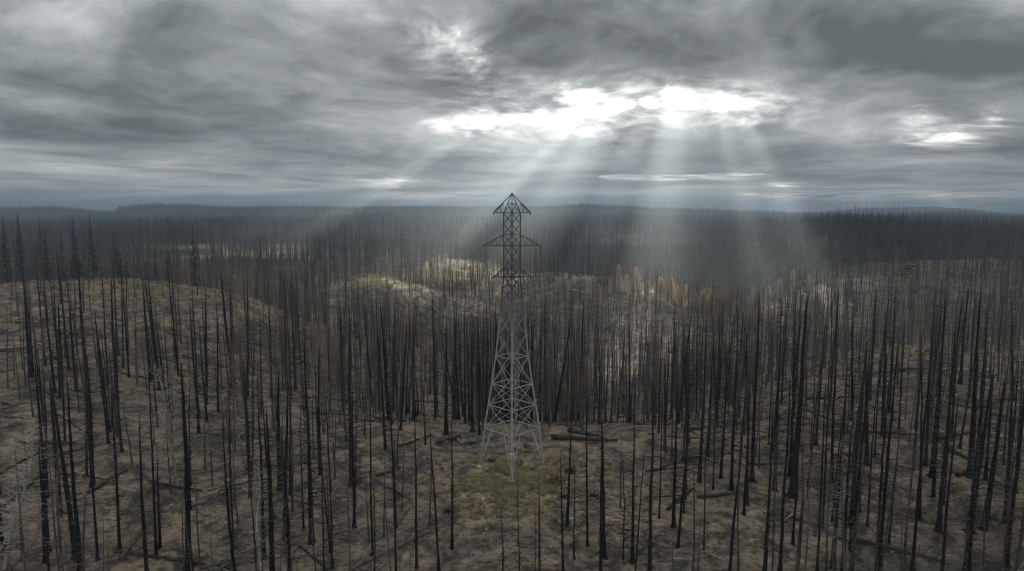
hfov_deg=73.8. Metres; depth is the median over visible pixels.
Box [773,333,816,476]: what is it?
burnt tree
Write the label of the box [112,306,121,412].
burnt tree
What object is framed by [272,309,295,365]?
scorched tree
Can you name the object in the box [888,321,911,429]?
burnt tree
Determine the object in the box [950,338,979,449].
burnt tree
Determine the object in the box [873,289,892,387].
burnt tree
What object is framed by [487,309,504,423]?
burnt tree
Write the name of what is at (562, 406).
scorched tree
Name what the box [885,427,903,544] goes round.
burnt tree
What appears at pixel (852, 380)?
burnt tree
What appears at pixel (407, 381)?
burnt tree
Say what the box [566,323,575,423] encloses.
burnt tree
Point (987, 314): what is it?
burnt tree
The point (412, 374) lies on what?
burnt tree
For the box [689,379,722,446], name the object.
dead tree
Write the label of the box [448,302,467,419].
burnt tree
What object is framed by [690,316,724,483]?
burnt tree
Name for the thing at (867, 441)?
burnt tree
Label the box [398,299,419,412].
burnt tree
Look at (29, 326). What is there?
burnt tree
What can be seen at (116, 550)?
fallen log
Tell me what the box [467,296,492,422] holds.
burnt tree
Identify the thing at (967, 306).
scorched tree
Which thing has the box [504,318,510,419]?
burnt tree
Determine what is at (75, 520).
burnt tree
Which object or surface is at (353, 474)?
burnt tree
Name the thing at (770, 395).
burnt tree
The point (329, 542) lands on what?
burnt tree
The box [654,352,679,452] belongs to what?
burnt tree
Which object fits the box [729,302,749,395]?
burnt tree
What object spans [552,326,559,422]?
burnt tree
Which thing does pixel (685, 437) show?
fallen log
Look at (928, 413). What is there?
burnt tree
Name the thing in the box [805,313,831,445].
burnt tree
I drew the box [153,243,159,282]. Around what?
conifer
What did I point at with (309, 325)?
scorched tree
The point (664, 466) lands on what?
fallen log
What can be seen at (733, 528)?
burnt tree
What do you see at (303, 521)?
burnt tree
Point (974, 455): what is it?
burnt tree
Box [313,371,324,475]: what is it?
burnt tree
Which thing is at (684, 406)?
burnt tree
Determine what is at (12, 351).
fallen log
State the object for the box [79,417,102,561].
burnt tree
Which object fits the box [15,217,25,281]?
conifer
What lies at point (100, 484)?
fallen log
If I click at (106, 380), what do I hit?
burnt tree
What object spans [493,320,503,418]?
burnt tree
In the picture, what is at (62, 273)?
conifer
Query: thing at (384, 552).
fallen log
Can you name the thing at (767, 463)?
fallen log
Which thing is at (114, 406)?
burnt tree
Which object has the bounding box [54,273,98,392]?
burnt tree
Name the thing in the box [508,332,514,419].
burnt tree
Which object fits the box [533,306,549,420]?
burnt tree
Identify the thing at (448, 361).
burnt tree
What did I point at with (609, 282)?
scorched tree
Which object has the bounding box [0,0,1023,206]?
sky
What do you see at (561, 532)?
burnt tree
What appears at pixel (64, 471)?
burnt tree
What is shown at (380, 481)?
fallen log
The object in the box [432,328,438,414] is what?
burnt tree
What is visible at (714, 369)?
burnt tree
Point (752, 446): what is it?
burnt tree
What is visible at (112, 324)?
burnt tree
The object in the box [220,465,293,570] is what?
dead tree
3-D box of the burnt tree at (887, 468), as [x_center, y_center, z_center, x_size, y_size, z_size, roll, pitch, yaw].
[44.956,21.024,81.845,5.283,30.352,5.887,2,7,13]
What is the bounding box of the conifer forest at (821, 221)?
[0,201,1023,294]
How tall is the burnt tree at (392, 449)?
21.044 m
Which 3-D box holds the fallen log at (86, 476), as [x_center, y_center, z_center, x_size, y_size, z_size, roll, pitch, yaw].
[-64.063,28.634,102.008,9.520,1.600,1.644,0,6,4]
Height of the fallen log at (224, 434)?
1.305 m
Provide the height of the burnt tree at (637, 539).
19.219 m
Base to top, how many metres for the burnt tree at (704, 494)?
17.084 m
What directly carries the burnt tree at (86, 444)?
on the ground at (472, 543)
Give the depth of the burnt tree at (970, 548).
75.99 m
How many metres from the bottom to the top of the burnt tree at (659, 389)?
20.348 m
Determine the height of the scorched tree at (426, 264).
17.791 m
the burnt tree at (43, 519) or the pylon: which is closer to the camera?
the burnt tree at (43, 519)
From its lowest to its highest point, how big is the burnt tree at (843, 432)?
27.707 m
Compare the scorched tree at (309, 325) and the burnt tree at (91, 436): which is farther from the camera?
the scorched tree at (309, 325)
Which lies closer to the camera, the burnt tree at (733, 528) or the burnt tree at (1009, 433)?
the burnt tree at (733, 528)
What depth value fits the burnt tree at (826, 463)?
92.53 m
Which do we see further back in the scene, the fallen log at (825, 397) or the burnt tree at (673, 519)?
the fallen log at (825, 397)
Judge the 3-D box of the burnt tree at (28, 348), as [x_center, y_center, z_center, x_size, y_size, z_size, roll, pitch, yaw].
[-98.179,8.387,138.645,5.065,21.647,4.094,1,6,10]
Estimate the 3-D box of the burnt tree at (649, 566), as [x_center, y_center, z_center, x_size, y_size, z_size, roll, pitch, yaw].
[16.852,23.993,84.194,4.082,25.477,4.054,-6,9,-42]
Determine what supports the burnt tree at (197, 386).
on the ground at (472, 543)
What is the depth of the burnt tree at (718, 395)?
130.42 m
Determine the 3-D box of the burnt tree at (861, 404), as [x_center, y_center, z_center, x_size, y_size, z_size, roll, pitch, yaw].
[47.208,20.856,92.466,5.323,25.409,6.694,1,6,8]
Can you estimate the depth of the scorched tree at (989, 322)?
271.85 m
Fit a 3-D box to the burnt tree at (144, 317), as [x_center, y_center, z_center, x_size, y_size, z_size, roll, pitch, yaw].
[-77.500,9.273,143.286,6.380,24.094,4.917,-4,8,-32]
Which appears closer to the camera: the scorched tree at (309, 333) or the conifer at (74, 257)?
the scorched tree at (309, 333)
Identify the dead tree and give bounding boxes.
[0,413,66,569]
[134,364,220,485]
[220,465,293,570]
[233,468,268,525]
[289,351,344,447]
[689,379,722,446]
[788,322,826,371]
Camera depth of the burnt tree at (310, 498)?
89.72 m
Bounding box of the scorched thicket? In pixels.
[1,235,1023,421]
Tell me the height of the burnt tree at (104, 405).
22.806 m
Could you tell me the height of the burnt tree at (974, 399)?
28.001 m
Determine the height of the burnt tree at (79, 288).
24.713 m
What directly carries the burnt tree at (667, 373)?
on the ground at (472, 543)
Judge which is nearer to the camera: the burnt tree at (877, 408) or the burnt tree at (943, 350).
the burnt tree at (877, 408)
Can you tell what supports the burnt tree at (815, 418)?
on the ground at (472, 543)
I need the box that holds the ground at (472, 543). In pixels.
[0,205,1023,570]
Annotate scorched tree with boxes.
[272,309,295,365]
[303,320,318,362]
[303,325,325,371]
[326,335,338,368]
[423,261,429,282]
[436,272,442,288]
[550,382,565,421]
[554,385,569,421]
[558,383,572,416]
[569,376,585,415]
[605,279,611,294]
[613,264,621,292]
[621,274,629,291]
[634,270,642,290]
[668,279,675,299]
[705,290,713,310]
[706,298,714,313]
[723,288,730,311]
[743,295,751,315]
[750,286,755,301]
[905,319,917,336]
[958,296,971,322]
[986,311,996,336]
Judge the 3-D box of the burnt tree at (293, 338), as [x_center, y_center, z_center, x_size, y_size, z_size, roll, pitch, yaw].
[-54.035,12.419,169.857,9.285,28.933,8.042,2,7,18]
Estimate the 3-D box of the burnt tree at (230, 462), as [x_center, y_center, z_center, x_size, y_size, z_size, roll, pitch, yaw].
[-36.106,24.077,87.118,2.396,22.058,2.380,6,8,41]
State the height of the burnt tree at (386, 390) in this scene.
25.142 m
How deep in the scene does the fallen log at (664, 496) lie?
102.86 m
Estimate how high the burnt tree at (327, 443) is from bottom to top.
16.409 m
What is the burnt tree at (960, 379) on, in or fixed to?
on the ground at (472, 543)
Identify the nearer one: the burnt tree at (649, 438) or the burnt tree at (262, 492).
the burnt tree at (262, 492)
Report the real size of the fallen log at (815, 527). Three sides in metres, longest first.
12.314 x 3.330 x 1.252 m
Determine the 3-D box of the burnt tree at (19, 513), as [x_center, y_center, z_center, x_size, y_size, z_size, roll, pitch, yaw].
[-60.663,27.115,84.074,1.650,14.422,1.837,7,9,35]
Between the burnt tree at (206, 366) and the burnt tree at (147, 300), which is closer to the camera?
the burnt tree at (206, 366)
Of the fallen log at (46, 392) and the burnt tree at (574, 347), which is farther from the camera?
the burnt tree at (574, 347)
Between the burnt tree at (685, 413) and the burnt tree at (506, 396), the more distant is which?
the burnt tree at (506, 396)
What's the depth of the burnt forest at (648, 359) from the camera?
243.45 m
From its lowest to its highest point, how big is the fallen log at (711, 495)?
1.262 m
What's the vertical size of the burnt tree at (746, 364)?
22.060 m
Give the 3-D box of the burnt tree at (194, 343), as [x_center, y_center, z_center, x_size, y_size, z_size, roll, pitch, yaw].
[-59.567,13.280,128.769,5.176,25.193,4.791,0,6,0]
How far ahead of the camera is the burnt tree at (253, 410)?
103.22 m
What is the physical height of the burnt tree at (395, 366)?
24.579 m
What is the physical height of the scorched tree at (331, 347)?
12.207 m
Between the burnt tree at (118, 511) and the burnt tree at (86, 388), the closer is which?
the burnt tree at (118, 511)
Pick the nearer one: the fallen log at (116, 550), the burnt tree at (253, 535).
the burnt tree at (253, 535)
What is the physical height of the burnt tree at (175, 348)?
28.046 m
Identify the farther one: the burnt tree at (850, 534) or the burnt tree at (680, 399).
the burnt tree at (680, 399)
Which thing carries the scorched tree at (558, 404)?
on the ground at (472, 543)
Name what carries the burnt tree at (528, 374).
on the ground at (472, 543)
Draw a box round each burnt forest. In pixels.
[0,199,1023,570]
[0,204,1023,246]
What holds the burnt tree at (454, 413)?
on the ground at (472, 543)
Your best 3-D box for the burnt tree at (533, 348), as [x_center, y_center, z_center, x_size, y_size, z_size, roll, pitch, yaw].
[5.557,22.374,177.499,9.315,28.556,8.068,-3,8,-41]
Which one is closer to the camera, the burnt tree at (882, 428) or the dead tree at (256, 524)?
the dead tree at (256, 524)
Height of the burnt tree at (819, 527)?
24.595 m
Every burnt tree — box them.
[0,429,16,549]
[0,463,30,552]
[13,452,26,558]
[16,274,46,377]
[17,280,36,371]
[17,432,54,564]
[23,310,50,425]
[26,286,67,393]
[30,363,58,552]
[32,246,54,366]
[35,347,46,435]
[37,370,53,498]
[38,487,53,570]
[41,282,70,367]
[43,375,75,517]
[45,388,86,560]
[47,276,70,362]
[50,301,67,399]
[53,256,79,369]
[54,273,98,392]
[56,316,67,440]
[58,377,88,570]
[68,293,109,418]
[73,260,91,369]
[75,364,96,474]
[79,357,103,486]
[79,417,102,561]
[80,344,94,440]
[90,311,110,443]
[93,323,119,432]
[99,267,110,384]
[99,356,131,461]
[100,333,111,426]
[101,388,133,548]
[104,276,123,400]
[105,336,137,452]
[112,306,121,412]
[117,255,128,367]
[118,414,166,570]
[119,271,130,377]
[128,273,156,382]
[142,276,157,374]
[145,276,165,389]
[145,379,162,558]
[146,454,175,549]
[147,310,177,423]
[147,330,164,426]
[161,314,170,411]
[163,258,184,376]
[167,362,207,570]
[174,373,201,510]
[180,384,195,485]
[181,311,210,433]
[184,291,211,417]
[191,288,216,403]
[191,319,215,422]
[201,280,212,385]
[203,302,237,412]
[210,425,252,570]
[218,271,238,384]
[218,279,245,389]
[224,389,236,549]
[232,361,264,499]
[233,288,258,396]
[233,353,258,470]
[243,377,282,559]
[244,476,262,570]
[250,389,259,488]
[252,317,267,410]
[253,411,294,570]
[255,394,280,509]
[259,284,282,397]
[266,432,318,570]
[268,329,341,545]
[270,368,293,492]
[273,379,297,543]
[276,364,303,495]
[277,275,293,388]
[281,279,315,389]
[282,310,304,398]
[289,289,309,398]
[296,437,307,528]
[302,440,349,570]
[310,348,326,467]
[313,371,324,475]
[315,409,332,552]
[318,309,379,486]
[320,471,344,569]
[323,393,335,491]
[324,321,335,411]
[335,307,348,403]
[335,313,348,408]
[339,406,369,507]
[340,381,366,527]
[352,472,392,570]
[356,292,376,406]
[361,296,387,409]
[362,400,377,556]
[369,333,397,450]
[373,384,411,528]
[377,294,394,414]
[377,306,396,420]
[380,293,409,410]
[390,437,401,570]
[391,313,400,419]
[392,331,409,430]
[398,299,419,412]
[399,313,407,411]
[402,322,411,415]
[403,297,421,419]
[407,301,418,416]
[407,405,424,569]
[421,291,444,420]
[423,422,444,570]
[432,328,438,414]
[435,327,458,434]
[437,317,460,403]
[441,410,462,550]
[447,315,466,419]
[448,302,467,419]
[450,309,465,416]
[453,294,480,423]
[457,310,476,422]
[459,321,476,411]
[464,334,480,431]
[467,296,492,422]
[468,333,489,434]
[473,302,498,421]
[473,318,485,416]
[481,318,488,391]
[484,323,489,417]
[485,313,495,417]
[485,335,492,420]
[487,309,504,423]
[492,329,504,406]
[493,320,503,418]
[496,325,522,424]
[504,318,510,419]
[505,481,529,570]
[508,309,531,421]
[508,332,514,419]
[510,312,533,421]
[518,313,538,420]
[519,327,527,420]
[523,305,537,408]
[523,305,543,422]
[525,318,539,407]
[527,512,542,570]
[529,325,543,420]
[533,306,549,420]
[533,307,557,421]
[547,302,576,422]
[551,451,570,570]
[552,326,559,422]
[554,407,583,526]
[556,320,558,379]
[558,325,579,420]
[558,454,594,559]
[563,330,570,423]
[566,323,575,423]
[572,299,589,421]
[580,395,591,547]
[585,416,623,560]
[588,323,600,421]
[591,421,611,570]
[596,325,604,423]
[605,454,642,559]
[611,408,647,564]
[623,325,635,422]
[631,453,646,570]
[639,392,666,478]
[642,380,660,570]
[652,369,692,528]
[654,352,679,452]
[655,334,663,433]
[656,404,664,518]
[657,329,674,423]
[665,304,691,419]
[668,302,696,423]
[668,321,694,420]
[671,337,700,488]
[671,392,693,548]
[677,341,698,442]
[678,358,691,461]
[678,396,702,499]
[682,415,689,513]
[684,309,707,419]
[689,339,727,459]
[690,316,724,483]
[692,316,708,410]
[701,431,711,553]
[705,320,724,419]
[706,346,738,478]
[707,315,727,429]
[707,384,719,489]
[708,303,727,400]
[708,307,750,491]
[722,307,737,400]
[723,397,748,570]
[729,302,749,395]
[733,324,751,417]
[736,373,761,483]
[738,315,757,422]
[742,293,765,482]
[742,389,758,515]
[744,377,753,506]
[749,299,795,492]
[753,402,791,570]
[764,342,784,452]
[765,336,775,444]
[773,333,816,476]
[776,376,799,570]
[780,300,789,406]
[781,294,818,500]
[784,293,800,388]
[785,292,809,397]
[788,407,804,545]
[791,297,802,415]
[800,381,821,499]
[801,352,824,487]
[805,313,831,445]
[809,359,861,570]
[810,384,830,570]
[812,360,833,528]
[815,343,852,482]
[824,364,855,472]
[825,300,833,404]
[828,400,844,522]
[828,427,859,570]
[829,289,840,398]
[832,297,841,395]
[835,298,871,421]
[838,345,876,570]
[843,351,876,526]
[847,347,868,472]
[847,450,859,551]
[849,405,873,512]
[859,342,874,465]
[861,287,882,400]
[861,336,908,570]
[862,388,894,570]
[863,397,877,525]
[868,323,897,437]
[869,347,881,458]
[870,377,908,490]
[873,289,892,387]
[878,295,910,412]
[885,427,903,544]
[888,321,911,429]
[901,317,951,466]
[908,352,933,570]
[908,355,930,520]
[910,334,927,471]
[914,321,938,424]
[917,291,941,380]
[919,298,949,478]
[922,305,942,386]
[922,343,955,498]
[923,317,968,533]
[924,297,945,405]
[926,377,971,504]
[932,295,951,390]
[932,395,961,570]
[934,435,997,570]
[941,337,965,437]
[946,295,965,397]
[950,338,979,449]
[951,288,972,383]
[952,293,993,478]
[952,375,1006,534]
[957,292,992,396]
[957,328,991,570]
[959,415,988,522]
[967,305,996,410]
[969,366,1010,518]
[973,356,1007,481]
[976,380,1016,531]
[977,341,988,423]
[988,349,1023,570]
[997,291,1023,400]
[999,352,1022,524]
[1001,360,1022,458]
[1008,364,1023,459]
[1015,461,1023,551]
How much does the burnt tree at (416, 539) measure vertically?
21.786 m
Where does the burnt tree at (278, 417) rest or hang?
on the ground at (472, 543)
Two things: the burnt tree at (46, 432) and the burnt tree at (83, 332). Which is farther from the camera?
the burnt tree at (83, 332)
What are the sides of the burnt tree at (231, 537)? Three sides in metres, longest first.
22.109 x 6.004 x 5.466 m
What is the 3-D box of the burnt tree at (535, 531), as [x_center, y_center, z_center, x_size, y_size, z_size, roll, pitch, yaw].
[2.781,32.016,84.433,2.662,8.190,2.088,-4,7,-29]
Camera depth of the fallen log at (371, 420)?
139.12 m
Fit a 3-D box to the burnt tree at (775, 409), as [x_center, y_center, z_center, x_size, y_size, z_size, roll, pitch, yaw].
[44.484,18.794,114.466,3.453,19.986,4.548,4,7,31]
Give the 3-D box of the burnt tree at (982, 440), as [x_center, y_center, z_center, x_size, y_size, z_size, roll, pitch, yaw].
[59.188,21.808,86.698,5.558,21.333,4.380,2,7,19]
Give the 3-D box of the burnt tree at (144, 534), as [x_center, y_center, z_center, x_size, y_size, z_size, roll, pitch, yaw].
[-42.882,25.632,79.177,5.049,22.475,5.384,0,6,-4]
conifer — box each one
[1,217,13,282]
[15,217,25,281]
[43,229,52,279]
[58,232,68,280]
[69,219,83,279]
[88,214,97,279]
[111,230,120,279]
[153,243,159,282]
[190,229,201,286]
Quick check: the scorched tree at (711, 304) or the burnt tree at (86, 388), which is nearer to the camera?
the burnt tree at (86, 388)
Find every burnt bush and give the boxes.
[442,504,457,512]
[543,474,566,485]
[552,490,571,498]
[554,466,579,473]
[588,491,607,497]
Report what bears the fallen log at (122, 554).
on the ground at (472, 543)
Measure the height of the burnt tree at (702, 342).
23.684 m
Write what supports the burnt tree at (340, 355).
on the ground at (472, 543)
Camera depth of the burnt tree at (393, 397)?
167.62 m
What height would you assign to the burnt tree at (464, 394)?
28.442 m
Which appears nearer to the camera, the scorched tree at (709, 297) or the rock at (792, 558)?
the rock at (792, 558)
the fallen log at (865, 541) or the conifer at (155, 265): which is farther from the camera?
the conifer at (155, 265)
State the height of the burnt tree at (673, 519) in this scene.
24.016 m
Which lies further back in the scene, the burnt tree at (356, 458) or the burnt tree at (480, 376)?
the burnt tree at (480, 376)
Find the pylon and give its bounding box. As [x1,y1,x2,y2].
[478,193,544,480]
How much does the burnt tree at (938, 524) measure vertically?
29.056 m
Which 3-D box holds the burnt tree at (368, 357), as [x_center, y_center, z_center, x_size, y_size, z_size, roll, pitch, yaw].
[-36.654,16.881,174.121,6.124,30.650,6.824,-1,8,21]
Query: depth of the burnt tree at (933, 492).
95.83 m
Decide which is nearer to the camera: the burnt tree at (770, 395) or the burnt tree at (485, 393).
the burnt tree at (770, 395)
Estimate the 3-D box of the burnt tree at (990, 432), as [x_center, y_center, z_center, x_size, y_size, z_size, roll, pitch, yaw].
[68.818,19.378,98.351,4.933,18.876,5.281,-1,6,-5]
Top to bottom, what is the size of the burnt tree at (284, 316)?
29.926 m
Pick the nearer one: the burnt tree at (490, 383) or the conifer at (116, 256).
the burnt tree at (490, 383)
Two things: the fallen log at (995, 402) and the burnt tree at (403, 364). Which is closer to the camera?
the fallen log at (995, 402)
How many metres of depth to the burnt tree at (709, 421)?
114.61 m
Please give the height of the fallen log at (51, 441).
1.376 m
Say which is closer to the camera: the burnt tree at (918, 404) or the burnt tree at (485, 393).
the burnt tree at (918, 404)
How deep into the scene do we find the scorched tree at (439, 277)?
434.58 m
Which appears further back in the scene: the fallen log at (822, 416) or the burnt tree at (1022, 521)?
the fallen log at (822, 416)
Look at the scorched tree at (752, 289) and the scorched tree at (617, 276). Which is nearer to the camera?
the scorched tree at (617, 276)
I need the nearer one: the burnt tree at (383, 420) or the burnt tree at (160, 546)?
the burnt tree at (160, 546)
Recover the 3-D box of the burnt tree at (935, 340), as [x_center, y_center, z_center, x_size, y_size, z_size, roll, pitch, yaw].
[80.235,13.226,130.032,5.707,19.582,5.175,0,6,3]
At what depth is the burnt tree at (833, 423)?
103.21 m
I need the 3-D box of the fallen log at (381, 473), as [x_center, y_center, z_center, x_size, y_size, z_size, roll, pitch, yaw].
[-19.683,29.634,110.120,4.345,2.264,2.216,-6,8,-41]
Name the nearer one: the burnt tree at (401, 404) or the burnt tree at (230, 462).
the burnt tree at (230, 462)
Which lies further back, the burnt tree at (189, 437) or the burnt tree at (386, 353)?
the burnt tree at (386, 353)
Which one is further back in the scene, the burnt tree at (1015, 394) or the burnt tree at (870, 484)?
the burnt tree at (1015, 394)
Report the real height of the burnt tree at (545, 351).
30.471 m
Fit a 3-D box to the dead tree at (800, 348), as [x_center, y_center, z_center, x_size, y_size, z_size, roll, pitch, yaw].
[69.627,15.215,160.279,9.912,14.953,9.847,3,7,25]
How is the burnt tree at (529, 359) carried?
on the ground at (472, 543)
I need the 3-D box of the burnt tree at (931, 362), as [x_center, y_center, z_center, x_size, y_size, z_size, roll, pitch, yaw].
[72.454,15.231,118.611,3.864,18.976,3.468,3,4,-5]
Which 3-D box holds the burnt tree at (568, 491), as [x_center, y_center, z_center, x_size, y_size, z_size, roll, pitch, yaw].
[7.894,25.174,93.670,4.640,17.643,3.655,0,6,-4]
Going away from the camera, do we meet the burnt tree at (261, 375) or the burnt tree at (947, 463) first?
the burnt tree at (947, 463)
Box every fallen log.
[0,346,37,354]
[0,402,25,410]
[0,413,23,418]
[0,449,44,474]
[1,475,39,508]
[4,342,34,349]
[9,534,38,570]
[31,386,70,399]
[34,437,75,443]
[57,413,99,442]
[59,472,115,481]
[63,370,113,371]
[86,455,132,493]
[114,548,231,568]
[118,513,156,558]
[147,480,202,490]
[201,551,257,569]
[205,433,254,437]
[207,467,306,491]
[214,546,259,570]
[293,525,308,551]
[296,545,338,570]
[348,519,443,570]
[358,419,393,421]
[372,477,414,500]
[375,469,399,476]
[376,413,429,421]
[399,429,429,447]
[436,432,460,443]
[551,426,617,441]
[567,427,599,436]
[622,530,657,564]
[636,422,647,424]
[645,459,683,471]
[645,493,688,498]
[659,451,711,467]
[666,476,701,510]
[673,434,699,438]
[697,488,735,498]
[749,462,788,464]
[786,512,857,545]
[802,409,847,426]
[806,488,826,536]
[807,394,843,399]
[839,453,900,494]
[851,536,977,570]
[874,367,928,373]
[938,429,976,439]
[942,444,989,469]
[943,400,1005,417]
[955,464,966,477]
[977,397,1007,409]
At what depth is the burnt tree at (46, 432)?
96.44 m
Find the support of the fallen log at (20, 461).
on the ground at (472, 543)
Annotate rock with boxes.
[200,511,211,515]
[788,552,795,560]
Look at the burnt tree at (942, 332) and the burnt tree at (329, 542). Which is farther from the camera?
the burnt tree at (942, 332)
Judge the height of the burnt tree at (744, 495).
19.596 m
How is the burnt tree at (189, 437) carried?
on the ground at (472, 543)
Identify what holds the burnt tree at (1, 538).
on the ground at (472, 543)
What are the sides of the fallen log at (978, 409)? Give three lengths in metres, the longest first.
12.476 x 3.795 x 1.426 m
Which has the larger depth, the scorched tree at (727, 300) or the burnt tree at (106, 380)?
the scorched tree at (727, 300)
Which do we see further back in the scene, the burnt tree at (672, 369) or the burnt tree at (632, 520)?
the burnt tree at (672, 369)
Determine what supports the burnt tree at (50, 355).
on the ground at (472, 543)
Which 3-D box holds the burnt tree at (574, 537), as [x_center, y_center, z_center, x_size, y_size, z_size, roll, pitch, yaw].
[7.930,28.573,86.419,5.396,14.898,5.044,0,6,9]
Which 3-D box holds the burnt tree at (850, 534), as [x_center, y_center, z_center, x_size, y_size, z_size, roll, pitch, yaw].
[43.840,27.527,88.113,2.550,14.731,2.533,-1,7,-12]
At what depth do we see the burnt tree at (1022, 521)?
82.97 m
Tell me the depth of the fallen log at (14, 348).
161.20 m
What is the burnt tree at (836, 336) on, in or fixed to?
on the ground at (472, 543)
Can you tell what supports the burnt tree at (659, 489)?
on the ground at (472, 543)
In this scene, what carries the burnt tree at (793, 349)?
on the ground at (472, 543)
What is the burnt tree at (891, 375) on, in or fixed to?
on the ground at (472, 543)
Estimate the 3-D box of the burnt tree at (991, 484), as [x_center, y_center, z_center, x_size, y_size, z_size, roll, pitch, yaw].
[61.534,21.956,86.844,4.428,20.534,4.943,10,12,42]
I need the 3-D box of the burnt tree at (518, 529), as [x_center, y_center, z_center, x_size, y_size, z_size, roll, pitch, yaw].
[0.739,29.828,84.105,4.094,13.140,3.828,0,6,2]
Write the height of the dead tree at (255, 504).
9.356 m
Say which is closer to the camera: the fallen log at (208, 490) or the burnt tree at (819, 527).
the burnt tree at (819, 527)
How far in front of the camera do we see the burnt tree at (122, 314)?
151.57 m
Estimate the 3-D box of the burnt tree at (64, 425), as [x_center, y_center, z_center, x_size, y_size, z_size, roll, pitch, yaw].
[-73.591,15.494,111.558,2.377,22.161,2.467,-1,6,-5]
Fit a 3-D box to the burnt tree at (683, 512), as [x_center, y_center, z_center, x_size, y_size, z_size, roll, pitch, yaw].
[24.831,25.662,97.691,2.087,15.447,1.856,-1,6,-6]
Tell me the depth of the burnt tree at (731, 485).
103.22 m
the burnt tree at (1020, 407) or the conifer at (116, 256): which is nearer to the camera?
the burnt tree at (1020, 407)
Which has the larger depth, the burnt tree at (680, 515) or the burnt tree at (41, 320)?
the burnt tree at (41, 320)
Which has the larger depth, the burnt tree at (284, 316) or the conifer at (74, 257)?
the conifer at (74, 257)
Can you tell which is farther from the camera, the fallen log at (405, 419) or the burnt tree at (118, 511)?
the fallen log at (405, 419)
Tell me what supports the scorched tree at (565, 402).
on the ground at (472, 543)
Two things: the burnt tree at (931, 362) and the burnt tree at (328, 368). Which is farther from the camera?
the burnt tree at (328, 368)
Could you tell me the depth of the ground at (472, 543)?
118.23 m
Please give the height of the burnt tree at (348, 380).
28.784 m
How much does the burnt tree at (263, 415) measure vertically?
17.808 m
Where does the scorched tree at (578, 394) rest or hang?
on the ground at (472, 543)
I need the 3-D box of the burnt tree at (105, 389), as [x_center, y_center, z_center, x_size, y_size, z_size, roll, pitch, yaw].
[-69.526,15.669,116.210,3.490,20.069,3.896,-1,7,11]
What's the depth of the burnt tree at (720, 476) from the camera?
107.60 m
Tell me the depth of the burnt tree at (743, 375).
138.56 m
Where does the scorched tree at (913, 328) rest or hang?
on the ground at (472, 543)
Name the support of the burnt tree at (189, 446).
on the ground at (472, 543)
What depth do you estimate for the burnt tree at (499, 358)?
172.89 m
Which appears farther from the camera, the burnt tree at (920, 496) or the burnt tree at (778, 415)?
the burnt tree at (778, 415)
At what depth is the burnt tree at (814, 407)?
99.90 m
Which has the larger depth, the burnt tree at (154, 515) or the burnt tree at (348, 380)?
the burnt tree at (348, 380)
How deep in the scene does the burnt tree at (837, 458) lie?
94.18 m
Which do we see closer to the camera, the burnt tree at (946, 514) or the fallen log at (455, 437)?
the burnt tree at (946, 514)
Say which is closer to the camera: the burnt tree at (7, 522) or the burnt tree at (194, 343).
the burnt tree at (7, 522)
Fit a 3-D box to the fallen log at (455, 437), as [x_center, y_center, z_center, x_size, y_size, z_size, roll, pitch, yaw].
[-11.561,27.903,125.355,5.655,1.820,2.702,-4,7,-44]
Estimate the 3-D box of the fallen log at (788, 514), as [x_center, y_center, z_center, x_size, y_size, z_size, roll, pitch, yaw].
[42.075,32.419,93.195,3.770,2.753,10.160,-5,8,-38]
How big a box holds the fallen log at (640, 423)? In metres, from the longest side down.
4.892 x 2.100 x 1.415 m
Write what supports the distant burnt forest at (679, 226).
on the ground at (472, 543)
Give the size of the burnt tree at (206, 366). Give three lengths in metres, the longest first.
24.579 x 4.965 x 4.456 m
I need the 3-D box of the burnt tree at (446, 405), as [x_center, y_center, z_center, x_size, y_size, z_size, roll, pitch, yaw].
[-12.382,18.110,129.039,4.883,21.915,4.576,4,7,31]
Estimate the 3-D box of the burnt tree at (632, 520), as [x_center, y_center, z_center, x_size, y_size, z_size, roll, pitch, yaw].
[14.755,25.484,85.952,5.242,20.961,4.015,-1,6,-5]
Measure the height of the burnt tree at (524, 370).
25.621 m
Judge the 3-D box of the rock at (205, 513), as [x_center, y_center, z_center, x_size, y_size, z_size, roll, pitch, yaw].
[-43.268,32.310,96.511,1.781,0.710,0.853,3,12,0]
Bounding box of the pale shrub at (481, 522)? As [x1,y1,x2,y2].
[477,519,489,526]
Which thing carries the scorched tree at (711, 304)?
on the ground at (472, 543)
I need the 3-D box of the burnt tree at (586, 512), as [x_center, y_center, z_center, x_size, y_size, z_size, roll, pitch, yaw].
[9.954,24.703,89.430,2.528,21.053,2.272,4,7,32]
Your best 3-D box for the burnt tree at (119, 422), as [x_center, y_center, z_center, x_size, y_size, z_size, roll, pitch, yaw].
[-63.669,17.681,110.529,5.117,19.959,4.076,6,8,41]
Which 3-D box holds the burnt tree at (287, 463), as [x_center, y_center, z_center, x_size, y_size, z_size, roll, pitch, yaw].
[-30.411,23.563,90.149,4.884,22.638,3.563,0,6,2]
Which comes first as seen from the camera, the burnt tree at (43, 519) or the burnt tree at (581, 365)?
the burnt tree at (43, 519)
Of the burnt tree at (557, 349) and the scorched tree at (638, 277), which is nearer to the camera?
the burnt tree at (557, 349)
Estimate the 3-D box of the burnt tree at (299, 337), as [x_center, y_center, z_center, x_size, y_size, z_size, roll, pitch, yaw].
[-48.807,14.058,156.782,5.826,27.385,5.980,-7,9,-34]
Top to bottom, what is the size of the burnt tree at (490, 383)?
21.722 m
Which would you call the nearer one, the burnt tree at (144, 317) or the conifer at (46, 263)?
the burnt tree at (144, 317)

